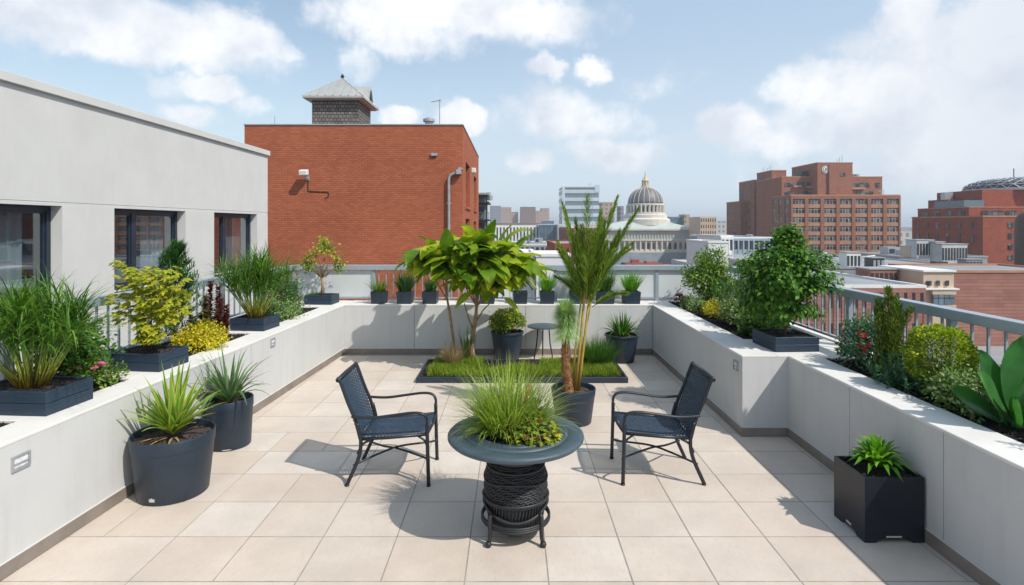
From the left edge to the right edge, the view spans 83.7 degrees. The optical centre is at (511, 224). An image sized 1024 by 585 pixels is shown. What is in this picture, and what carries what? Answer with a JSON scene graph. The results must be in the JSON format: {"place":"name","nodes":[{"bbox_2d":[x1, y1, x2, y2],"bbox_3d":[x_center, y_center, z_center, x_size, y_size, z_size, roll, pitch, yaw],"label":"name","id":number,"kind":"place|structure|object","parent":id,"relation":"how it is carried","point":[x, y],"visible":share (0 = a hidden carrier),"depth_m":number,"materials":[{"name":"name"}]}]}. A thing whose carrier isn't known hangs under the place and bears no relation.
{"place":"outdoors","nodes":[
{"label":"outdoors","id":0,"kind":"place"},
{"bbox_2d":[0,69,269,374],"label":"white building","id":1,"kind":"structure","parent":0,"point":[91,188],"depth_m":9.41,"materials":[{"name":"paint"}]},
{"bbox_2d":[0,204,54,307],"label":"window","id":2,"kind":"structure","parent":1,"relation":"in","point":[10,215],"depth_m":7.92,"materials":[{"name":"black glass"}]},
{"bbox_2d":[114,209,176,292],"bbox_3d":[-6.718,0.415,10.360,0.497,1.570,2.040,0,0,0],"label":"window","id":3,"kind":"structure","parent":1,"relation":"in","point":[151,221],"depth_m":10.71,"materials":[{"name":"black glass"}]},
{"bbox_2d":[214,213,250,275],"bbox_3d":[-6.718,0.415,13.520,0.497,1.570,2.100,0,0,0],"label":"window","id":4,"kind":"structure","parent":1,"relation":"in","point":[229,223],"depth_m":13.92,"materials":[{"name":"black glass"}]},
{"bbox_2d":[243,124,478,300],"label":"red brick building","id":5,"kind":"structure","parent":0,"point":[385,187],"depth_m":22.00,"materials":[{"name":"brick"}]},
{"bbox_2d":[302,74,378,123],"bbox_3d":[-7.430,-5.195,25.050,2.573,2.830,2.732,0,0,0],"label":"roof cupola","id":6,"kind":"object","parent":5,"relation":"on","point":[342,100],"visible":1,"depth_m":24.00,"materials":[{"name":"grey"}]},
{"bbox_2d":[447,168,462,299],"bbox_3d":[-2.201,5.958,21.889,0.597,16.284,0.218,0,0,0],"label":"drainpipe","id":7,"kind":"object","parent":5,"relation":"attached to","point":[458,171],"visible":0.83,"depth_m":21.86,"materials":[{"name":"metal"}]},
{"bbox_2d":[479,192,492,299],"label":"balcony tower","id":8,"kind":"structure","parent":0,"point":[484,198],"depth_m":34.23,"materials":[{"name":"concrete"}]},
{"bbox_2d":[0,354,975,584],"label":"terrace floor","id":9,"kind":"structure","parent":0,"point":[470,536],"depth_m":3.85,"materials":[{"name":"tile"}]},
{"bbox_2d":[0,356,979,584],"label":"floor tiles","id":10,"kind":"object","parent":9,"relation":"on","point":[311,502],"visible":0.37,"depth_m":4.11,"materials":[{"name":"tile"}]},
{"bbox_2d":[116,357,224,505],"bbox_3d":[-2.685,1.580,4.509,0.756,1.040,0.715,0,0,0],"label":"potted yucca","id":11,"kind":"object","parent":10,"relation":"on","point":[171,447],"visible":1,"depth_m":4.37,"materials":[{"name":"plastic"}]},
{"bbox_2d":[187,342,272,451],"bbox_3d":[-2.737,1.615,5.406,0.960,0.970,0.928,0,0,0],"label":"potted spider plant","id":12,"kind":"object","parent":10,"relation":"on","point":[231,417],"visible":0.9,"depth_m":5.34,"materials":[{"name":"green plant"}]},
{"bbox_2d":[335,362,438,486],"bbox_3d":[-1.034,1.662,4.850,0.764,0.876,0.580,0,0,0],"label":"armchair","id":13,"kind":"object","parent":10,"relation":"on","point":[414,423],"visible":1,"depth_m":4.81,"materials":[{"name":"paint"}]},
{"bbox_2d":[485,307,528,358],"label":"potted round shrub","id":14,"kind":"object","parent":10,"relation":"on","point":[507,339],"visible":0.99,"depth_m":8.81,"materials":[{"name":"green plant"}]},
{"bbox_2d":[448,415,583,547],"bbox_3d":[0.025,1.745,3.900,0.924,0.710,0.924,0,0,0],"label":"round table","id":15,"kind":"object","parent":10,"relation":"on","point":[515,494],"visible":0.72,"depth_m":3.71,"materials":[{"name":"metal"}]},
{"bbox_2d":[434,354,579,449],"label":"ornamental grass","id":16,"kind":"object","parent":15,"relation":"on","point":[494,412],"depth_m":3.87,"materials":[{"name":"plant"}]},
{"bbox_2d":[498,410,563,447],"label":"trailing leafy plant","id":17,"kind":"object","parent":15,"relation":"on","point":[549,437],"visible":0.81,"depth_m":3.71,"materials":[{"name":"green plant"}]},
{"bbox_2d":[416,359,627,382],"bbox_3d":[0.135,2.062,8.095,2.810,0.074,1.050,0,0,0],"label":"planting tray","id":18,"kind":"object","parent":10,"relation":"on","point":[419,379],"visible":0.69,"depth_m":7.57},
{"bbox_2d":[420,354,623,376],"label":"grass","id":19,"kind":"structure","parent":18,"relation":"in","point":[439,366],"depth_m":7.87,"materials":[{"name":"plant"}]},
{"bbox_2d":[433,338,471,364],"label":"dry grass clump","id":20,"kind":"object","parent":19,"relation":"on","point":[452,355],"visible":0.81,"depth_m":8.20,"materials":[{"name":"plant"}]},
{"bbox_2d":[457,324,478,359],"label":"grass sprig","id":21,"kind":"object","parent":19,"relation":"on","point":[466,354],"depth_m":8.41,"materials":[{"name":"green plant"}]},
{"bbox_2d":[394,219,554,358],"bbox_3d":[-0.546,0.985,8.277,2.329,2.136,1.453,0,0,0],"label":"leafed tree","id":22,"kind":"object","parent":19,"relation":"on","point":[478,262],"visible":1,"depth_m":8.06,"materials":[{"name":"green plant"}]},
{"bbox_2d":[570,330,626,364],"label":"fountain grass","id":23,"kind":"object","parent":19,"relation":"on","point":[596,354],"depth_m":8.17,"materials":[{"name":"green plant"}]},
{"bbox_2d":[527,323,556,358],"bbox_3d":[0.490,1.843,8.970,0.504,0.518,0.504,0,0,0],"label":"side table","id":24,"kind":"object","parent":10,"relation":"on","point":[542,326],"visible":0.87,"depth_m":8.90,"materials":[{"name":"metal"}]},
{"bbox_2d":[547,193,640,426],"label":"potted palms","id":25,"kind":"object","parent":10,"relation":"on","point":[591,275],"visible":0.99,"depth_m":6.05,"materials":[{"name":"green plant"}]},
{"bbox_2d":[597,309,650,363],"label":"potted strappy plant","id":26,"kind":"object","parent":10,"relation":"on","point":[624,334],"visible":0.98,"depth_m":8.64,"materials":[{"name":"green plant"}]},
{"bbox_2d":[610,361,715,485],"bbox_3d":[1.259,1.662,4.870,0.764,0.876,0.580,0,0,0],"label":"armchair","id":27,"kind":"object","parent":10,"relation":"on","point":[631,422],"visible":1,"depth_m":4.83,"materials":[{"name":"paint"}]},
{"bbox_2d":[741,358,787,436],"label":"planter wall","id":28,"kind":"structure","parent":10,"relation":"on","point":[764,397],"depth_m":5.67,"materials":[{"name":"concrete"}]},
{"bbox_2d":[834,432,924,542],"bbox_3d":[2.531,1.766,3.938,0.445,0.668,0.449,0,0,0],"label":"potted rosette","id":29,"kind":"object","parent":10,"relation":"on","point":[879,491],"visible":1,"depth_m":3.77,"materials":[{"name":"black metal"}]},
{"bbox_2d":[490,206,500,224],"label":"slab tower","id":30,"kind":"structure","parent":0,"point":[495,212],"depth_m":700.00,"materials":[{"name":"grey concrete"}]},
{"bbox_2d":[501,207,510,222],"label":"slab tower","id":31,"kind":"structure","parent":0,"point":[505,214],"depth_m":705.00,"materials":[{"name":"grey concrete"}]},
{"bbox_2d":[0,0,1023,226],"label":"sky","id":32,"kind":"structure","parent":0,"point":[701,98],"materials":[{"name":"blue"}]},
{"bbox_2d":[493,225,537,240],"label":"colonnade building","id":33,"kind":"structure","parent":0,"point":[500,229],"depth_m":259.40,"materials":[{"name":"white paint"}]},
{"bbox_2d":[495,249,535,299],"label":"white roof shed","id":34,"kind":"structure","parent":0,"point":[506,292],"depth_m":62.00,"materials":[{"name":"paint"}]},
{"bbox_2d":[511,236,546,249],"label":"building","id":35,"kind":"structure","parent":0,"point":[538,244],"depth_m":149.92,"materials":[{"name":"grey concrete"}]},
{"bbox_2d":[536,224,556,240],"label":"glass block","id":36,"kind":"structure","parent":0,"point":[547,232],"depth_m":249.92,"materials":[{"name":"blue glass"}]},
{"bbox_2d":[559,185,599,223],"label":"striped glass tower","id":37,"kind":"structure","parent":0,"point":[571,197],"depth_m":329.65,"materials":[{"name":"metal"}]},
{"bbox_2d":[599,202,613,222],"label":"slab tower","id":38,"kind":"structure","parent":0,"point":[606,207],"depth_m":420.00,"materials":[{"name":"grey concrete"}]},
{"bbox_2d":[603,172,688,270],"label":"domed city hall","id":39,"kind":"structure","parent":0,"point":[655,234],"depth_m":300.00,"materials":[{"name":"stone"}]},
{"bbox_2d":[640,299,673,299],"bbox_3d":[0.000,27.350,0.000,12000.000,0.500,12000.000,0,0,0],"label":"ground","id":40,"kind":"structure","parent":0,"point":[654,299],"depth_m":207.00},
{"bbox_2d":[520,207,535,222],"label":"slab tower","id":41,"kind":"structure","parent":40,"relation":"on","point":[527,214],"depth_m":700.00,"materials":[{"name":"grey concrete"}]},
{"bbox_2d":[534,250,570,299],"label":"white roof shed","id":42,"kind":"structure","parent":40,"relation":"on","point":[549,257],"depth_m":60.00,"materials":[{"name":"paint"}]},
{"bbox_2d":[546,240,587,299],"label":"brick terrace","id":43,"kind":"structure","parent":40,"relation":"on","point":[551,244],"depth_m":90.35,"materials":[{"name":"red brick"}]},
{"bbox_2d":[559,226,596,299],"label":"brick office block","id":44,"kind":"structure","parent":40,"relation":"on","point":[562,233],"depth_m":139.86,"materials":[{"name":"brown brick"}]},
{"bbox_2d":[622,259,663,270],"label":"street block","id":45,"kind":"structure","parent":40,"relation":"on","point":[634,262],"depth_m":286.94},
{"bbox_2d":[686,239,728,299],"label":"white low building","id":46,"kind":"structure","parent":40,"relation":"on","point":[694,246],"depth_m":99.60,"materials":[{"name":"paint"}]},
{"bbox_2d":[697,234,733,257],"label":"white low building","id":47,"kind":"structure","parent":40,"relation":"on","point":[729,238],"depth_m":109.92,"materials":[{"name":"paint"}]},
{"bbox_2d":[690,234,774,253],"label":"blue grey building","id":48,"kind":"structure","parent":40,"relation":"on","point":[742,244],"depth_m":124.85,"materials":[{"name":"concrete"}]},
{"bbox_2d":[728,250,947,274],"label":"flat roof building","id":49,"kind":"structure","parent":40,"relation":"on","point":[852,270],"depth_m":98.28,"materials":[{"name":"grey concrete"}]},
{"bbox_2d":[838,251,861,266],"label":"rooftop unit","id":50,"kind":"object","parent":49,"relation":"on","point":[849,258],"visible":0.82,"depth_m":86.00,"materials":[{"name":"white paint"}]},
{"bbox_2d":[863,256,885,266],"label":"rooftop unit","id":51,"kind":"object","parent":49,"relation":"on","point":[872,261],"visible":0.66,"depth_m":85.02,"materials":[{"name":"concrete"}]},
{"bbox_2d":[878,265,959,354],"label":"corner bay building","id":52,"kind":"structure","parent":40,"relation":"on","point":[940,288],"depth_m":66.00,"materials":[{"name":"white paint"}]},
{"bbox_2d":[926,340,1008,374],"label":"street block","id":53,"kind":"structure","parent":40,"relation":"on","point":[996,353],"depth_m":66.01,"materials":[{"name":"grey concrete"}]},
{"bbox_2d":[1014,212,1023,265],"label":"dark round tower","id":54,"kind":"structure","parent":40,"relation":"on","point":[1019,240],"depth_m":89.93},
{"bbox_2d":[689,217,715,238],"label":"tan apartment block","id":55,"kind":"structure","parent":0,"point":[702,225],"depth_m":279.92,"materials":[{"name":"concrete"}]},
{"bbox_2d":[716,221,726,234],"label":"hazy block","id":56,"kind":"structure","parent":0,"point":[721,227],"depth_m":400.00,"materials":[{"name":"white concrete"}]},
{"bbox_2d":[698,270,926,359],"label":"pink brick building","id":57,"kind":"structure","parent":0,"point":[911,291],"depth_m":59.89,"materials":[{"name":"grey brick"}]},
{"bbox_2d":[854,267,899,280],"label":"rooftop unit","id":58,"kind":"object","parent":57,"relation":"on","point":[889,273],"visible":0.59,"depth_m":70.00,"materials":[{"name":"pink brick"}]},
{"bbox_2d":[726,157,900,253],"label":"stepped brick building","id":59,"kind":"structure","parent":0,"point":[834,207],"depth_m":201.99,"materials":[{"name":"brick"}]},
{"bbox_2d":[861,247,987,263],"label":"flat roof building","id":60,"kind":"structure","parent":0,"point":[891,252],"depth_m":117.96,"materials":[{"name":"grey concrete"}]},
{"bbox_2d":[905,239,933,257],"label":"plant housing","id":61,"kind":"object","parent":60,"relation":"on","point":[920,248],"visible":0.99,"depth_m":106.50,"materials":[{"name":"concrete"}]},
{"bbox_2d":[929,243,968,263],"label":"plant housing","id":62,"kind":"object","parent":60,"relation":"on","point":[949,253],"visible":0.8,"depth_m":103.50,"materials":[{"name":"metal"}]},
{"bbox_2d":[956,258,983,263],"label":"rooftop unit","id":63,"kind":"object","parent":60,"relation":"on","point":[969,261],"visible":0.45,"depth_m":100.00,"materials":[{"name":"grey"}]},
{"bbox_2d":[888,264,1023,345],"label":"ribbed brick building","id":64,"kind":"structure","parent":0,"point":[995,289],"depth_m":70.00,"materials":[{"name":"red brick"}]},
{"bbox_2d":[911,169,1023,264],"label":"lattice dome building","id":65,"kind":"structure","parent":0,"point":[978,217],"depth_m":140.20,"materials":[{"name":"brick"}]},
{"bbox_3d":[-0.050,14.730,3.350,7.300,24.740,12.700,0,0,0],"label":"host building","id":66,"kind":"object","parent":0,"visible":0},
{"bbox_2d":[0,300,351,580],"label":"planter wall","id":67,"kind":"structure","parent":66,"relation":"on","point":[75,476],"depth_m":4.15,"materials":[{"name":"concrete"}]},
{"bbox_2d":[11,450,30,472],"bbox_3d":[-3.006,1.448,3.500,0.012,0.090,0.124,0,0,3],"label":"step light","id":68,"kind":"object","parent":67,"relation":"attached to","point":[20,461],"visible":1,"depth_m":3.50,"materials":[{"name":"plastic"}]},
{"bbox_2d":[0,257,133,415],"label":"potted grass palm","id":69,"kind":"object","parent":67,"relation":"on","point":[25,315],"visible":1,"depth_m":4.00,"materials":[{"name":"green plant"}]},
{"bbox_2d":[93,379,124,391],"bbox_3d":[-3.595,1.318,4.603,0.709,0.051,0.504,0,0,3],"label":"mulch bed","id":70,"kind":"object","parent":67,"relation":"on","point":[95,389],"visible":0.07,"depth_m":4.68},
{"bbox_2d":[16,304,126,382],"bbox_3d":[-3.710,1.073,4.762,0.869,0.883,0.708,0,0,0],"label":"leafy shrub","id":71,"kind":"object","parent":70,"relation":"on","point":[87,349],"visible":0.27,"depth_m":4.68,"materials":[{"name":"green plant"}]},
{"bbox_2d":[58,346,129,388],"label":"flowering groundcover","id":72,"kind":"object","parent":70,"relation":"on","point":[79,371],"visible":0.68,"depth_m":4.59,"materials":[{"name":"green plant"}]},
{"bbox_2d":[0,265,294,379],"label":"railing","id":73,"kind":"object","parent":67,"relation":"on","point":[2,376],"visible":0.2,"depth_m":5.89,"materials":[{"name":"metal"}]},
{"bbox_2d":[103,260,193,371],"bbox_3d":[-3.357,0.813,5.241,0.744,0.972,0.483,0,0,7],"label":"potted maple","id":74,"kind":"object","parent":67,"relation":"on","point":[146,355],"visible":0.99,"depth_m":5.16,"materials":[{"name":"yellow plant"}]},
{"bbox_2d":[159,334,247,355],"bbox_3d":[-3.517,1.317,6.181,0.711,0.051,1.400,0,0,3],"label":"mulch bed","id":75,"kind":"object","parent":67,"relation":"on","point":[236,336],"visible":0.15,"depth_m":6.38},
{"bbox_2d":[131,237,218,341],"bbox_3d":[-3.578,0.729,6.105,0.892,1.196,0.890,0,0,0],"label":"upright yew","id":76,"kind":"object","parent":75,"relation":"on","point":[175,254],"visible":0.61,"depth_m":6.03,"materials":[{"name":"green plant"}]},
{"bbox_2d":[164,312,232,353],"bbox_3d":[-3.308,1.149,6.023,0.632,0.451,0.688,0,0,-32],"label":"yellow flower mound","id":77,"kind":"object","parent":75,"relation":"on","point":[200,335],"visible":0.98,"depth_m":5.95,"materials":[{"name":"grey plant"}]},
{"bbox_2d":[186,281,230,338],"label":"burgundy spire plant","id":78,"kind":"object","parent":75,"relation":"on","point":[218,315],"visible":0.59,"depth_m":6.52,"materials":[{"name":"red plant"}]},
{"bbox_2d":[191,239,311,330],"bbox_3d":[-3.219,0.721,7.214,1.374,1.155,1.324,0,0,6],"label":"potted grass palm","id":79,"kind":"object","parent":67,"relation":"on","point":[260,269],"visible":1,"depth_m":7.07,"materials":[{"name":"green plant"}]},
{"bbox_2d":[229,307,316,322],"bbox_3d":[-3.418,1.317,8.251,0.712,0.051,1.600,0,0,3],"label":"mulch bed","id":80,"kind":"object","parent":67,"relation":"on","point":[307,310],"visible":0.09,"depth_m":8.62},
{"bbox_2d":[252,288,307,321],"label":"silver groundcover","id":81,"kind":"object","parent":80,"relation":"on","point":[275,307],"visible":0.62,"depth_m":7.83,"materials":[{"name":"green plant"}]},
{"bbox_2d":[260,266,310,312],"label":"leafy shrub","id":82,"kind":"object","parent":80,"relation":"on","point":[287,290],"visible":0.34,"depth_m":8.29,"materials":[{"name":"green plant"}]},
{"bbox_2d":[298,234,347,304],"bbox_3d":[-3.129,0.727,9.407,0.858,1.144,0.677,0,0,4],"label":"potted small tree","id":83,"kind":"object","parent":67,"relation":"on","point":[321,297],"visible":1,"depth_m":9.38,"materials":[{"name":"green plant"}]},
{"bbox_2d":[344,300,651,353],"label":"planter wall","id":84,"kind":"structure","parent":66,"relation":"on","point":[394,327],"depth_m":9.28,"materials":[{"name":"concrete"}]},
{"bbox_2d":[364,276,392,303],"bbox_3d":[-2.191,1.051,9.480,0.621,0.496,0.611,0,0,2],"label":"ledge pot","id":85,"kind":"object","parent":84,"relation":"on","point":[379,294],"visible":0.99,"depth_m":9.36,"materials":[{"name":"grey plastic"}]},
{"bbox_2d":[391,270,417,303],"bbox_3d":[-1.780,1.000,9.473,0.583,0.597,0.616,0,0,2],"label":"ledge pot","id":86,"kind":"object","parent":84,"relation":"on","point":[405,294],"visible":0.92,"depth_m":9.35,"materials":[{"name":"green plant"}]},
{"bbox_2d":[419,277,440,303],"bbox_3d":[-1.399,1.058,9.465,0.416,0.482,0.401,0,0,33],"label":"ledge pot","id":87,"kind":"object","parent":84,"relation":"on","point":[430,294],"visible":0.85,"depth_m":9.36,"materials":[{"name":"concrete"}]},
{"bbox_2d":[292,265,723,300],"bbox_3d":[-0.074,0.995,9.796,7.388,0.610,0.110,0,0,0],"label":"railing","id":88,"kind":"object","parent":84,"relation":"on","point":[656,284],"visible":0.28,"depth_m":9.78,"materials":[{"name":"metal"}]},
{"bbox_2d":[513,285,527,303],"bbox_3d":[0.129,0.896,9.497,0.263,0.807,0.362,0,0,2],"label":"ledge pot","id":89,"kind":"object","parent":84,"relation":"on","point":[520,297],"visible":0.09,"depth_m":9.35,"materials":[{"name":"grey plastic"}]},
{"bbox_2d":[533,272,557,303],"bbox_3d":[0.572,1.019,9.466,0.569,0.560,0.573,0,0,2],"label":"ledge pot","id":90,"kind":"object","parent":84,"relation":"on","point":[547,293],"visible":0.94,"depth_m":9.36,"materials":[{"name":"green plant"}]},
{"bbox_2d":[559,265,582,303],"bbox_3d":[1.065,0.959,9.460,0.740,0.681,0.740,0,0,-39],"label":"ledge pot","id":91,"kind":"object","parent":84,"relation":"on","point":[574,297],"visible":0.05,"depth_m":9.35,"materials":[{"name":"grey plastic"}]},
{"bbox_2d":[595,270,619,303],"bbox_3d":[1.545,0.993,9.480,0.569,0.611,0.584,0,0,-2],"label":"ledge pot","id":92,"kind":"object","parent":84,"relation":"on","point":[605,288],"visible":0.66,"depth_m":9.34,"materials":[{"name":"green plant"}]},
{"bbox_2d":[618,270,644,303],"bbox_3d":[1.977,1.007,9.461,0.582,0.584,0.554,0,0,-1],"label":"ledge pot","id":93,"kind":"object","parent":84,"relation":"on","point":[631,284],"visible":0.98,"depth_m":9.35,"materials":[{"name":"green plant"}]},
{"bbox_2d":[645,300,872,435],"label":"planter wall","id":94,"kind":"structure","parent":66,"relation":"on","point":[682,339],"depth_m":6.67,"materials":[{"name":"concrete"}]},
{"bbox_2d":[668,301,820,338],"bbox_3d":[3.095,1.317,8.112,0.925,0.052,3.224,0,0,0],"label":"mulch bed","id":95,"kind":"object","parent":94,"relation":"on","point":[728,327],"visible":0.2,"depth_m":7.71,"materials":[{"name":"soil"}]},
{"bbox_2d":[675,292,707,312],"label":"silver groundcover","id":96,"kind":"object","parent":95,"relation":"on","point":[691,301],"visible":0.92,"depth_m":8.68,"materials":[{"name":"green plant"}]},
{"bbox_2d":[675,242,734,304],"bbox_3d":[3.101,0.801,9.116,0.970,1.061,1.035,0,0,0],"label":"flowering shrub","id":97,"kind":"object","parent":95,"relation":"on","point":[697,278],"visible":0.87,"depth_m":8.86,"materials":[{"name":"green plant"}]},
{"bbox_2d":[700,297,724,317],"bbox_3d":[2.860,1.181,8.064,0.396,0.330,0.469,0,0,14],"label":"yellow flower mound","id":98,"kind":"object","parent":95,"relation":"on","point":[710,306],"visible":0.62,"depth_m":8.02,"materials":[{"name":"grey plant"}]},
{"bbox_2d":[709,276,743,302],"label":"needle shrub","id":99,"kind":"object","parent":95,"relation":"on","point":[726,290],"visible":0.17,"depth_m":8.28,"materials":[{"name":"green plant"}]},
{"bbox_2d":[712,288,751,330],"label":"variegated shrub","id":100,"kind":"object","parent":95,"relation":"on","point":[728,309],"visible":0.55,"depth_m":7.25,"materials":[{"name":"green plant"}]},
{"bbox_2d":[733,313,775,335],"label":"broad leafed plant","id":101,"kind":"object","parent":95,"relation":"on","point":[745,329],"visible":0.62,"depth_m":6.68,"materials":[{"name":"green plant"}]},
{"bbox_2d":[728,274,782,328],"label":"green shrub","id":102,"kind":"object","parent":95,"relation":"on","point":[751,312],"visible":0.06,"depth_m":7.15,"materials":[{"name":"green plant"}]},
{"bbox_2d":[726,221,853,351],"bbox_3d":[2.898,0.628,6.126,1.177,1.342,1.031,0,0,-3],"label":"potted round tree","id":103,"kind":"object","parent":94,"relation":"on","point":[784,281],"visible":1,"depth_m":5.87,"materials":[{"name":"green plant"}]},
{"bbox_2d":[788,356,1023,584],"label":"planter wall","id":104,"kind":"structure","parent":66,"relation":"on","point":[971,473],"depth_m":3.70,"materials":[{"name":"concrete"}]},
{"bbox_2d":[724,265,1023,367],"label":"railing","id":105,"kind":"object","parent":104,"relation":"on","point":[953,317],"visible":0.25,"depth_m":4.94,"materials":[{"name":"metal"}]},
{"bbox_2d":[827,358,1023,443],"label":"mulch bed","id":106,"kind":"object","parent":104,"relation":"on","point":[995,426],"visible":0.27,"depth_m":4.12,"materials":[{"name":"soil"}]},
{"bbox_2d":[834,310,905,370],"bbox_3d":[3.301,1.063,5.247,0.622,0.540,0.670,0,0,27],"label":"red flowered shrub","id":107,"kind":"object","parent":106,"relation":"on","point":[855,348],"visible":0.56,"depth_m":5.22,"materials":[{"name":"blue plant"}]},
{"bbox_2d":[872,285,914,376],"bbox_3d":[3.303,0.916,4.909,0.370,0.824,0.254,0,0,0],"label":"columnar conifer","id":108,"kind":"object","parent":106,"relation":"on","point":[889,330],"visible":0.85,"depth_m":4.90,"materials":[{"name":"green plant"}]},
{"bbox_2d":[864,351,940,395],"bbox_3d":[3.177,1.195,4.607,0.630,0.346,0.627,0,0,-33],"label":"spiky groundcover","id":109,"kind":"object","parent":106,"relation":"on","point":[908,382],"visible":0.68,"depth_m":4.56,"materials":[{"name":"green plant"}]},
{"bbox_2d":[898,323,979,386],"bbox_3d":[3.318,1.052,4.443,0.530,0.589,0.536,0,0,0],"label":"clipped ball shrub","id":110,"kind":"object","parent":106,"relation":"on","point":[918,334],"visible":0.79,"depth_m":4.35,"materials":[{"name":"green plant"}]},
{"bbox_2d":[915,360,1001,424],"bbox_3d":[3.250,1.174,4.102,0.570,0.403,0.764,0,0,0],"label":"silver groundcover","id":111,"kind":"object","parent":106,"relation":"on","point":[939,388],"visible":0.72,"depth_m":4.06,"materials":[{"name":"green plant"}]},
{"bbox_2d":[950,336,1023,430],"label":"paddle leafed plant","id":112,"kind":"object","parent":106,"relation":"on","point":[1003,383],"visible":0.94,"depth_m":3.72,"materials":[{"name":"green plant"}]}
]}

